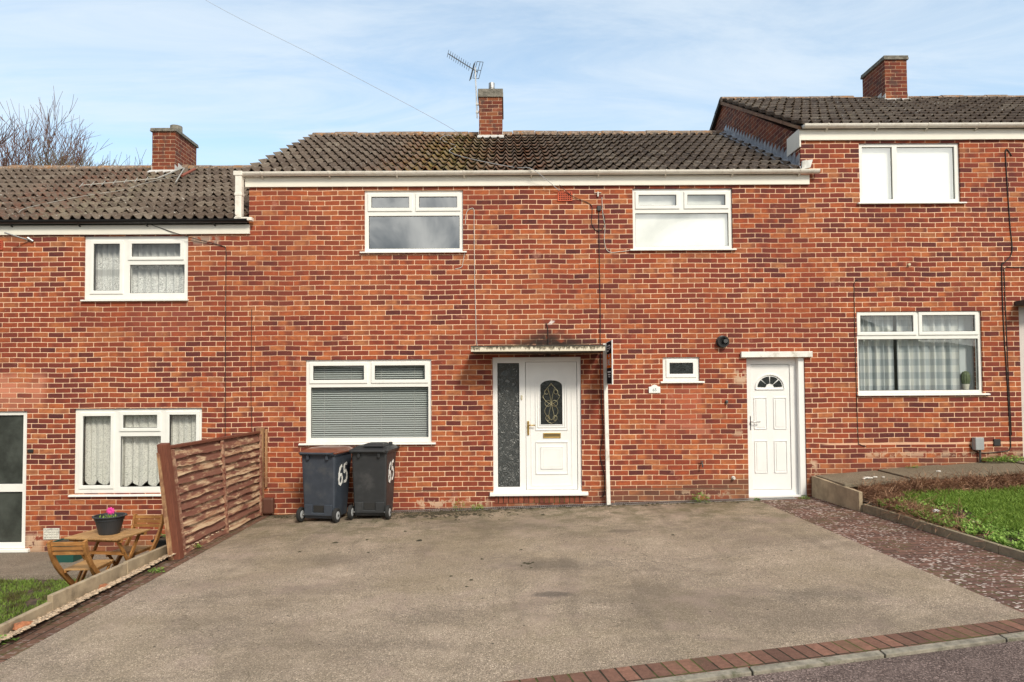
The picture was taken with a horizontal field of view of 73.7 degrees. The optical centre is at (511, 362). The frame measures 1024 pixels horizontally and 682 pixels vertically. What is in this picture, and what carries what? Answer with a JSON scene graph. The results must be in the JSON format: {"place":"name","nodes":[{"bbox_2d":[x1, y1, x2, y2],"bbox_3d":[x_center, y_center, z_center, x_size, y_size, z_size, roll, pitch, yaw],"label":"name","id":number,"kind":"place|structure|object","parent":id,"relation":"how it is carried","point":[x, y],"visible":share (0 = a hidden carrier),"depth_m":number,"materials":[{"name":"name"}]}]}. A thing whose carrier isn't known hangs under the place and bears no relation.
{"place":"outdoors","nodes":[
{"label":"outdoors","id":0,"kind":"place"},
{"bbox_2d":[0,577,85,623],"bbox_3d":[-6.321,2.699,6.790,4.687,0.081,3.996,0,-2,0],"label":"grass","id":1,"kind":"structure","parent":0,"point":[9,597],"depth_m":8.14,"materials":[{"name":"green plant"}]},
{"bbox_2d":[0,602,51,643],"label":"concrete board","id":2,"kind":"object","parent":1,"relation":"on","point":[35,613],"visible":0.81,"depth_m":5.62,"materials":[{"name":"beige concrete"}]},
{"bbox_2d":[47,540,113,584],"bbox_3d":[-4.664,2.276,7.440,0.387,0.818,0.671,0,-2,-2],"label":"folding chair","id":3,"kind":"object","parent":1,"relation":"on","point":[88,563],"visible":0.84,"depth_m":7.22,"materials":[{"name":"brown wood"}]},
{"bbox_2d":[47,563,126,617],"bbox_3d":[-4.005,2.483,6.476,0.050,0.905,1.154,0,-2,0],"label":"concrete board","id":4,"kind":"object","parent":1,"relation":"on","point":[63,596],"visible":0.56,"depth_m":6.37,"materials":[{"name":"beige concrete"}]},
{"bbox_2d":[64,528,150,581],"bbox_3d":[-4.657,2.329,7.872,0.665,0.730,0.550,-1,-2,9],"label":"folding table","id":5,"kind":"object","parent":1,"relation":"on","point":[93,535],"visible":0.62,"depth_m":7.77,"materials":[{"name":"brown wood"}]},
{"bbox_2d":[92,507,127,534],"bbox_3d":[-4.638,1.812,7.868,0.355,0.305,0.355,-2,-3,45],"label":"plant pot","id":6,"kind":"object","parent":5,"relation":"on","point":[110,522],"visible":1,"depth_m":7.78,"materials":[{"name":"grey plastic"}]},
{"bbox_2d":[106,514,163,567],"bbox_3d":[-4.601,2.304,8.305,0.387,0.818,0.671,-1,-2,4],"label":"folding chair","id":7,"kind":"object","parent":1,"relation":"on","point":[137,518],"visible":0.49,"depth_m":8.53,"materials":[{"name":"brown wood"}]},
{"bbox_2d":[123,545,167,579],"bbox_3d":[-4.011,2.522,7.506,0.050,0.892,0.874,0,-2,0],"label":"concrete board","id":8,"kind":"object","parent":1,"relation":"on","point":[134,563],"visible":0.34,"depth_m":7.44,"materials":[{"name":"beige concrete"}]},
{"bbox_2d":[0,551,148,579],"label":"garden path","id":9,"kind":"structure","parent":0,"point":[23,565],"depth_m":9.22,"materials":[{"name":"concrete"}]},
{"bbox_2d":[46,538,81,562],"bbox_3d":[-6.203,2.621,9.533,0.384,0.274,0.324,0,-2,0],"label":"planter","id":10,"kind":"object","parent":9,"relation":"on","point":[66,558],"visible":0.3,"depth_m":9.40,"materials":[{"name":"teal"}]},
{"bbox_2d":[151,534,166,548],"bbox_3d":[-4.593,2.491,9.297,0.484,0.498,0.324,0,-2,0],"label":"planter","id":11,"kind":"object","parent":9,"relation":"on","point":[161,541],"visible":0.22,"depth_m":9.15,"materials":[{"name":"black"}]},
{"bbox_2d":[1,559,162,640],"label":"gravel strip","id":12,"kind":"object","parent":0,"point":[62,611],"visible":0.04,"depth_m":5.75,"materials":[{"name":"beige gravel"}]},
{"bbox_2d":[0,634,18,643],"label":"weed","id":13,"kind":"object","parent":12,"relation":"on","point":[13,638],"visible":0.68,"depth_m":5.13,"materials":[{"name":"green plant"}]},
{"bbox_2d":[13,621,32,632],"bbox_3d":[-3.898,2.102,5.438,0.140,0.092,0.137,-2,-2,41],"label":"stone","id":14,"kind":"object","parent":12,"relation":"on","point":[18,625],"visible":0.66,"depth_m":5.41,"materials":[{"name":"stone"}]},
{"bbox_2d":[0,522,236,641],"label":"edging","id":15,"kind":"object","parent":12,"relation":"on","point":[50,614],"visible":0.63,"depth_m":6.06,"materials":[{"name":"beige concrete"}]},
{"bbox_2d":[0,500,1023,681],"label":"driveway","id":16,"kind":"structure","parent":0,"point":[648,584],"depth_m":5.67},
{"bbox_2d":[0,515,269,663],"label":"brick border","id":17,"kind":"object","parent":16,"relation":"on","point":[29,638],"visible":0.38,"depth_m":5.98,"materials":[{"name":"brown brick"}]},
{"bbox_2d":[148,567,165,572],"bbox_3d":[-3.648,2.126,7.010,0.214,0.054,0.147,0,-2,0],"label":"weed","id":18,"kind":"object","parent":17,"relation":"on","point":[157,570],"visible":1,"depth_m":7.00,"materials":[{"name":"green plant"}]},
{"bbox_2d":[156,428,267,559],"bbox_3d":[-3.759,1.662,8.773,0.287,1.490,2.593,0,-2,1],"label":"fence panel","id":19,"kind":"object","parent":17,"relation":"on","point":[208,487],"visible":0.95,"depth_m":8.48,"materials":[{"name":"brown wood"}]},
{"bbox_2d":[262,497,274,513],"bbox_3d":[-3.570,2.090,10.011,0.160,0.230,0.088,0,-2,0],"label":"gas pipe cover","id":20,"kind":"object","parent":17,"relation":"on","point":[268,507],"visible":1,"depth_m":9.97,"materials":[{"name":"brown plastic"}]},
{"bbox_2d":[296,446,352,522],"bbox_3d":[-2.606,1.687,9.640,0.592,1.011,0.740,-1,-2,11],"label":"wheelie bin","id":21,"kind":"object","parent":16,"relation":"on","point":[326,472],"visible":0.95,"depth_m":9.38,"materials":[{"name":"black"}]},
{"bbox_2d":[347,442,399,519],"bbox_3d":[-1.956,1.652,9.725,0.592,1.040,0.740,-1,-2,4],"label":"wheelie bin","id":22,"kind":"object","parent":16,"relation":"on","point":[373,465],"visible":1,"depth_m":9.45,"materials":[{"name":"black plastic"}]},
{"bbox_2d":[472,504,483,509],"bbox_3d":[-0.504,2.096,9.931,0.195,0.078,0.165,1,-2,-34],"label":"weed","id":23,"kind":"object","parent":16,"relation":"on","point":[474,508],"visible":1,"depth_m":9.94,"materials":[{"name":"green plant"}]},
{"bbox_2d":[157,501,814,628],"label":"moss crumbs","id":24,"kind":"object","parent":16,"relation":"on","point":[442,512],"visible":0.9,"depth_m":9.70,"materials":[{"name":"green plant"}]},
{"bbox_2d":[392,497,796,512],"bbox_3d":[1.171,2.092,10.001,5.960,0.193,0.150,0,-2,0],"label":"drain channel","id":25,"kind":"object","parent":16,"relation":"on","point":[601,504],"visible":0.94,"depth_m":10.01,"materials":[{"name":"black concrete"}]},
{"bbox_2d":[603,340,612,504],"bbox_3d":[1.391,0.879,9.793,0.085,2.390,0.555,0,-2,0],"label":"downpipe","id":26,"kind":"object","parent":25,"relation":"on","point":[607,365],"visible":1,"depth_m":9.99,"materials":[{"name":"white plastic"}]},
{"bbox_2d":[692,492,711,502],"bbox_3d":[2.745,1.951,9.951,0.305,0.155,0.190,0,-2,0],"label":"weed","id":27,"kind":"object","parent":16,"relation":"on","point":[701,494],"visible":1,"depth_m":9.94,"materials":[{"name":"green plant"}]},
{"bbox_2d":[504,618,1023,681],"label":"front brick edging","id":28,"kind":"object","parent":16,"relation":"on","point":[748,659],"visible":0.5,"depth_m":4.41,"materials":[{"name":"brown brick"}]},
{"bbox_2d":[0,0,1023,165],"label":"sky","id":29,"kind":"structure","parent":0,"point":[243,93],"materials":[{"name":"blue"}]},
{"bbox_2d":[816,470,909,487],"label":"path","id":30,"kind":"structure","parent":0,"point":[850,478],"depth_m":9.62,"materials":[{"name":"concrete"}]},
{"bbox_2d":[707,640,1023,681],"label":"pavement","id":31,"kind":"structure","parent":0,"point":[1000,662],"depth_m":4.18,"materials":[{"name":"grey asphalt"}]},
{"bbox_2d":[633,632,1023,681],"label":"kerb","id":32,"kind":"structure","parent":31,"relation":"on","point":[830,660],"depth_m":4.31,"materials":[{"name":"concrete"}]},
{"bbox_2d":[760,496,1023,612],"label":"block paving","id":33,"kind":"structure","parent":0,"point":[996,577],"depth_m":6.87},
{"bbox_2d":[811,476,862,511],"bbox_3d":[4.503,1.961,9.495,0.050,0.625,1.217,0,-2,-4],"label":"concrete board","id":34,"kind":"object","parent":33,"relation":"on","point":[834,493],"visible":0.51,"depth_m":9.43,"materials":[{"name":"beige concrete"}]},
{"bbox_2d":[863,504,1023,560],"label":"concrete edging","id":35,"kind":"object","parent":33,"relation":"on","point":[1011,552],"visible":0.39,"depth_m":7.33,"materials":[{"name":"grey concrete"}]},
{"bbox_2d":[878,465,978,480],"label":"path","id":36,"kind":"structure","parent":0,"point":[912,471],"depth_m":9.64,"materials":[{"name":"concrete"}]},
{"bbox_2d":[850,474,1022,505],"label":"path bed","id":37,"kind":"object","parent":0,"point":[941,479],"visible":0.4,"depth_m":9.32,"materials":[{"name":"soil"}]},
{"bbox_2d":[863,489,1023,548],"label":"garden bank","id":38,"kind":"structure","parent":0,"point":[872,503],"depth_m":7.79,"materials":[{"name":"soil"}]},
{"bbox_2d":[842,465,1023,547],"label":"dead stems","id":39,"kind":"object","parent":38,"relation":"on","point":[891,490],"visible":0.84,"depth_m":8.91,"materials":[{"name":"brown plant"}]},
{"bbox_2d":[877,494,1023,550],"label":"ground cover","id":40,"kind":"object","parent":38,"relation":"on","point":[995,536],"visible":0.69,"depth_m":7.38,"materials":[{"name":"green plant"}]},
{"bbox_2d":[903,484,1023,532],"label":"grass","id":41,"kind":"structure","parent":38,"relation":"on","point":[983,501],"depth_m":8.21,"materials":[{"name":"green plant"}]},
{"bbox_2d":[943,461,1023,476],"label":"path","id":42,"kind":"structure","parent":0,"point":[999,466],"depth_m":9.67,"materials":[{"name":"concrete"}]},
{"bbox_2d":[1005,458,1023,464],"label":"path","id":43,"kind":"structure","parent":0,"point":[1018,462],"depth_m":9.96,"materials":[{"name":"green plant"}]},
{"bbox_2d":[982,455,1023,462],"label":"weed","id":44,"kind":"object","parent":43,"relation":"on","point":[1003,459],"visible":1,"depth_m":10.02,"materials":[{"name":"green plant"}]},
{"label":"ground","id":45,"kind":"structure","parent":0,"visible":0},
{"bbox_2d":[0,131,40,164],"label":"bare tree","id":46,"kind":"object","parent":45,"relation":"on","point":[21,152],"visible":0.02,"depth_m":30.25,"materials":[{"name":"brown plant"}]},
{"bbox_2d":[0,135,56,164],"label":"bare tree","id":47,"kind":"object","parent":45,"relation":"on","point":[31,153],"visible":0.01,"depth_m":27.30,"materials":[{"name":"brown plant"}]},
{"bbox_2d":[0,86,111,165],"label":"bare tree","id":48,"kind":"object","parent":45,"relation":"on","point":[30,135],"visible":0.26,"depth_m":26.92,"materials":[{"name":"brown plant"}]},
{"bbox_2d":[7,136,145,165],"bbox_3d":[-17.205,-2.326,26.942,10.130,12.700,6.414,-2,-2,37],"label":"bare tree","id":49,"kind":"object","parent":45,"relation":"on","point":[61,159],"visible":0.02,"depth_m":24.92,"materials":[{"name":"brown plant"}]},
{"bbox_2d":[0,124,260,552],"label":"terraced house","id":50,"kind":"structure","parent":45,"relation":"on","point":[76,348],"depth_m":10.13,"materials":[{"name":"brick"}]},
{"bbox_2d":[0,411,29,552],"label":"door","id":51,"kind":"structure","parent":50,"relation":"in","point":[13,424],"depth_m":10.11,"materials":[{"name":"plastic"}]},
{"bbox_2d":[85,416,110,484],"bbox_3d":[-6.157,1.270,10.236,0.480,1.140,0.044,0,-2,0],"label":"lace curtain","id":52,"kind":"object","parent":50,"relation":"hanging from","point":[97,446],"visible":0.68,"depth_m":10.24,"materials":[{"name":"white fabric"}]},
{"bbox_2d":[18,174,179,212],"bbox_3d":[-6.846,-2.932,11.633,0.208,1.415,2.909,-1,-2,28],"label":"roof cable","id":53,"kind":"object","parent":50,"relation":"attached to","point":[100,193],"visible":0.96,"depth_m":11.48,"materials":[{"name":"grey plastic"}]},
{"bbox_2d":[95,245,119,289],"bbox_3d":[-6.055,-1.415,10.324,0.520,0.910,0.052,0,-2,0],"label":"lace curtain","id":54,"kind":"object","parent":50,"relation":"hanging from","point":[107,251],"visible":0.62,"depth_m":10.32,"materials":[{"name":"white fabric"}]},
{"bbox_2d":[79,167,184,187],"bbox_3d":[-6.867,-3.388,12.380,1.566,0.720,0.898,0,-2,-17],"label":"tv aerial","id":55,"kind":"object","parent":50,"relation":"attached to","point":[183,168],"visible":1,"depth_m":12.25,"materials":[{"name":"grey metal"}]},
{"bbox_2d":[80,236,188,300],"bbox_3d":[-5.604,-1.407,10.194,1.580,0.980,0.145,0,-2,0],"label":"window","id":56,"kind":"structure","parent":50,"relation":"in","point":[127,260],"depth_m":10.19,"materials":[{"name":"plastic"}]},
{"bbox_2d":[68,408,201,496],"bbox_3d":[-5.521,1.316,10.107,1.990,1.290,0.145,0,-2,0],"label":"window","id":57,"kind":"structure","parent":50,"relation":"in","point":[118,431],"depth_m":10.11,"materials":[{"name":"plastic"}]},
{"bbox_2d":[122,415,160,485],"bbox_3d":[-5.527,1.273,10.241,0.740,1.155,0.046,0,-2,0],"label":"lace curtain","id":58,"kind":"object","parent":50,"relation":"hanging from","point":[140,465],"visible":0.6,"depth_m":10.24,"materials":[{"name":"white fabric"}]},
{"bbox_2d":[132,244,184,292],"bbox_3d":[-5.315,-1.420,10.328,0.920,0.910,0.052,0,-2,0],"label":"lace curtain","id":59,"kind":"object","parent":50,"relation":"hanging from","point":[176,273],"visible":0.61,"depth_m":10.33,"materials":[{"name":"white fabric"}]},
{"bbox_2d":[171,415,195,444],"bbox_3d":[-4.882,1.261,10.247,0.490,1.140,0.043,0,-2,0],"label":"lace curtain","id":60,"kind":"object","parent":50,"relation":"hanging from","point":[183,428],"visible":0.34,"depth_m":10.25,"materials":[{"name":"white fabric"}]},
{"bbox_2d":[150,224,226,435],"bbox_3d":[-4.801,0.043,10.092,1.128,4.225,0.039,0,-2,-2],"label":"wall cable","id":61,"kind":"object","parent":50,"relation":"attached to","point":[225,326],"depth_m":10.13,"materials":[{"name":"black"}]},
{"bbox_2d":[233,82,820,514],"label":"terraced house","id":62,"kind":"structure","parent":45,"relation":"on","point":[361,246],"depth_m":10.19,"materials":[{"name":"brick"}]},
{"bbox_2d":[251,309,251,423],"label":"wall cable","id":63,"kind":"object","parent":62,"relation":"attached to","point":[251,349],"depth_m":10.13,"materials":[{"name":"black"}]},
{"bbox_2d":[298,359,435,444],"bbox_3d":[-2.141,0.579,10.151,2.020,1.260,0.145,0,-2,0],"label":"window","id":64,"kind":"structure","parent":62,"relation":"in","point":[369,381],"depth_m":10.15,"materials":[{"name":"plastic"}]},
{"bbox_2d":[312,366,427,437],"bbox_3d":[-2.129,0.552,10.249,1.805,1.180,0.032,0,-2,0],"label":"venetian blind","id":65,"kind":"object","parent":62,"relation":"attached to","point":[324,428],"visible":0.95,"depth_m":10.24,"materials":[{"name":"grey plastic"}]},
{"bbox_2d":[206,0,558,189],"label":"overhead cable","id":66,"kind":"object","parent":62,"relation":"attached to","point":[413,107],"visible":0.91,"depth_m":14.15,"materials":[{"name":"grey plastic"}]},
{"bbox_2d":[360,191,466,252],"bbox_3d":[-1.474,-2.114,10.241,1.590,0.950,0.145,0,-2,0],"label":"window","id":67,"kind":"structure","parent":62,"relation":"in","point":[414,210],"depth_m":10.24,"materials":[{"name":"plastic"}]},
{"bbox_2d":[447,50,482,117],"bbox_3d":[-0.918,-5.585,13.726,0.768,1.454,0.410,-2,-2,35],"label":"tv aerial","id":68,"kind":"object","parent":62,"relation":"attached to","point":[475,78],"visible":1,"depth_m":13.58,"materials":[{"name":"grey metal"}]},
{"bbox_2d":[465,208,477,345],"bbox_3d":[-0.581,-1.275,10.179,0.230,2.096,0.040,-1,-2,10],"label":"wall cable","id":69,"kind":"object","parent":62,"relation":"attached to","point":[474,270],"depth_m":10.19,"materials":[{"name":"grey"}]},
{"bbox_2d":[278,135,727,169],"bbox_3d":[0.111,-3.786,12.069,7.553,1.820,3.514,0,-2,0],"label":"roof moss","id":70,"kind":"object","parent":62,"relation":"on","point":[461,150],"visible":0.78,"depth_m":11.65,"materials":[{"name":"green plant"}]},
{"bbox_2d":[490,357,587,495],"bbox_3d":[0.392,0.934,10.148,1.450,2.045,0.160,0,-2,0],"label":"front door","id":71,"kind":"structure","parent":62,"relation":"in","point":[537,448],"depth_m":10.17,"materials":[{"name":"white plastic"}]},
{"bbox_2d":[560,185,604,230],"bbox_3d":[1.050,-2.319,10.216,0.689,0.693,0.028,0,-2,-4],"label":"wall cable","id":72,"kind":"object","parent":62,"relation":"attached to","point":[587,202],"depth_m":10.22,"materials":[{"name":"black"}]},
{"bbox_2d":[598,211,604,496],"bbox_3d":[1.327,-0.147,10.159,0.077,4.275,0.012,0,-2,0],"label":"wall cable","id":73,"kind":"object","parent":62,"relation":"attached to","point":[600,361],"depth_m":10.15,"materials":[{"name":"black plastic"}]},
{"bbox_2d":[602,203,629,252],"bbox_3d":[1.565,-2.067,10.222,0.435,0.836,0.009,0,-2,0],"label":"wall cable","id":74,"kind":"object","parent":62,"relation":"attached to","point":[604,234],"depth_m":10.21,"materials":[{"name":"grey"}]},
{"bbox_2d":[636,195,726,245],"bbox_3d":[2.565,-2.168,10.368,1.450,0.880,0.045,0,-2,0],"label":"roller blind","id":75,"kind":"object","parent":62,"relation":"attached to","point":[681,229],"visible":0.54,"depth_m":10.34,"materials":[{"name":"white fabric"}]},
{"bbox_2d":[660,357,704,382],"bbox_3d":[2.531,0.106,10.195,0.650,0.385,0.145,0,-2,0],"label":"window","id":76,"kind":"structure","parent":62,"relation":"in","point":[675,369],"depth_m":10.19,"materials":[{"name":"plastic"}]},
{"bbox_2d":[630,189,736,250],"bbox_3d":[2.556,-2.153,10.267,1.590,0.945,0.145,0,-2,0],"label":"window","id":77,"kind":"structure","parent":62,"relation":"in","point":[681,206],"depth_m":10.27,"materials":[{"name":"plastic"}]},
{"bbox_2d":[740,351,812,497],"bbox_3d":[3.942,0.916,10.210,1.060,2.168,0.220,0,-2,0],"label":"side door","id":78,"kind":"structure","parent":62,"relation":"in","point":[775,390],"depth_m":10.25,"materials":[{"name":"white plastic"}]},
{"bbox_2d":[709,55,1023,495],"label":"terraced house","id":79,"kind":"structure","parent":45,"relation":"on","point":[916,259],"depth_m":10.24,"materials":[{"name":"brick"}]},
{"bbox_2d":[854,279,866,446],"bbox_3d":[5.188,-0.005,10.178,0.137,2.498,0.009,0,-2,0],"label":"wall cable","id":80,"kind":"object","parent":79,"relation":"attached to","point":[855,363],"depth_m":10.18,"materials":[{"name":"black plastic"}]},
{"bbox_2d":[858,316,894,389],"bbox_3d":[5.484,-0.146,10.365,0.620,1.200,0.072,0,-2,0],"label":"checked curtain","id":81,"kind":"object","parent":79,"relation":"hanging from","point":[876,364],"visible":0.69,"depth_m":10.36,"materials":[{"name":"fabric"}]},
{"bbox_2d":[862,148,951,198],"bbox_3d":[6.000,-2.870,10.411,1.470,0.880,0.045,0,-2,0],"label":"roller blind","id":82,"kind":"object","parent":79,"relation":"attached to","point":[924,173],"visible":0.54,"depth_m":10.39,"materials":[{"name":"white fabric"}]},
{"bbox_2d":[857,143,966,203],"bbox_3d":[6.001,-2.856,10.311,1.630,0.935,0.145,0,-2,0],"label":"window","id":83,"kind":"structure","parent":79,"relation":"in","point":[892,148],"depth_m":10.32,"materials":[{"name":"plastic"}]},
{"bbox_2d":[856,311,990,395],"bbox_3d":[6.119,-0.145,10.225,1.970,1.260,0.145,0,-2,0],"label":"window","id":84,"kind":"structure","parent":79,"relation":"in","point":[916,333],"depth_m":10.23,"materials":[{"name":"plastic"}]},
{"bbox_2d":[896,316,959,389],"bbox_3d":[6.303,-0.152,10.368,0.940,1.200,0.074,0,-2,0],"label":"checked curtain","id":85,"kind":"object","parent":79,"relation":"hanging from","point":[927,364],"visible":0.81,"depth_m":10.37,"materials":[{"name":"fabric"}]},
{"bbox_2d":[961,371,970,389],"bbox_3d":[6.867,0.263,10.334,0.125,0.290,0.125,0,-2,0],"label":"potted cactus","id":86,"kind":"object","parent":79,"relation":"on","point":[965,378],"visible":1,"depth_m":10.29,"materials":[{"name":"green plant"}]},
{"bbox_2d":[958,316,974,389],"bbox_3d":[6.933,-0.155,10.402,0.240,1.200,0.021,0,-2,2],"label":"window lining","id":87,"kind":"object","parent":79,"relation":"hanging from","point":[966,353],"depth_m":10.40,"materials":[{"name":"grey"}]},
{"bbox_2d":[969,149,1012,452],"bbox_3d":[7.169,-0.943,10.220,0.772,4.574,0.015,0,-2,0],"label":"wall cable","id":88,"kind":"object","parent":79,"relation":"attached to","point":[1003,309],"depth_m":10.22,"materials":[{"name":"black"}]},
{"bbox_2d":[1004,266,1023,434],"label":"wall cable","id":89,"kind":"object","parent":79,"relation":"attached to","point":[1007,343],"depth_m":10.20,"materials":[{"name":"black plastic"}]},
{"bbox_2d":[1019,307,1023,457],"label":"door","id":90,"kind":"structure","parent":79,"relation":"in","point":[1021,309],"depth_m":10.22,"materials":[{"name":"white plastic"}]}
]}

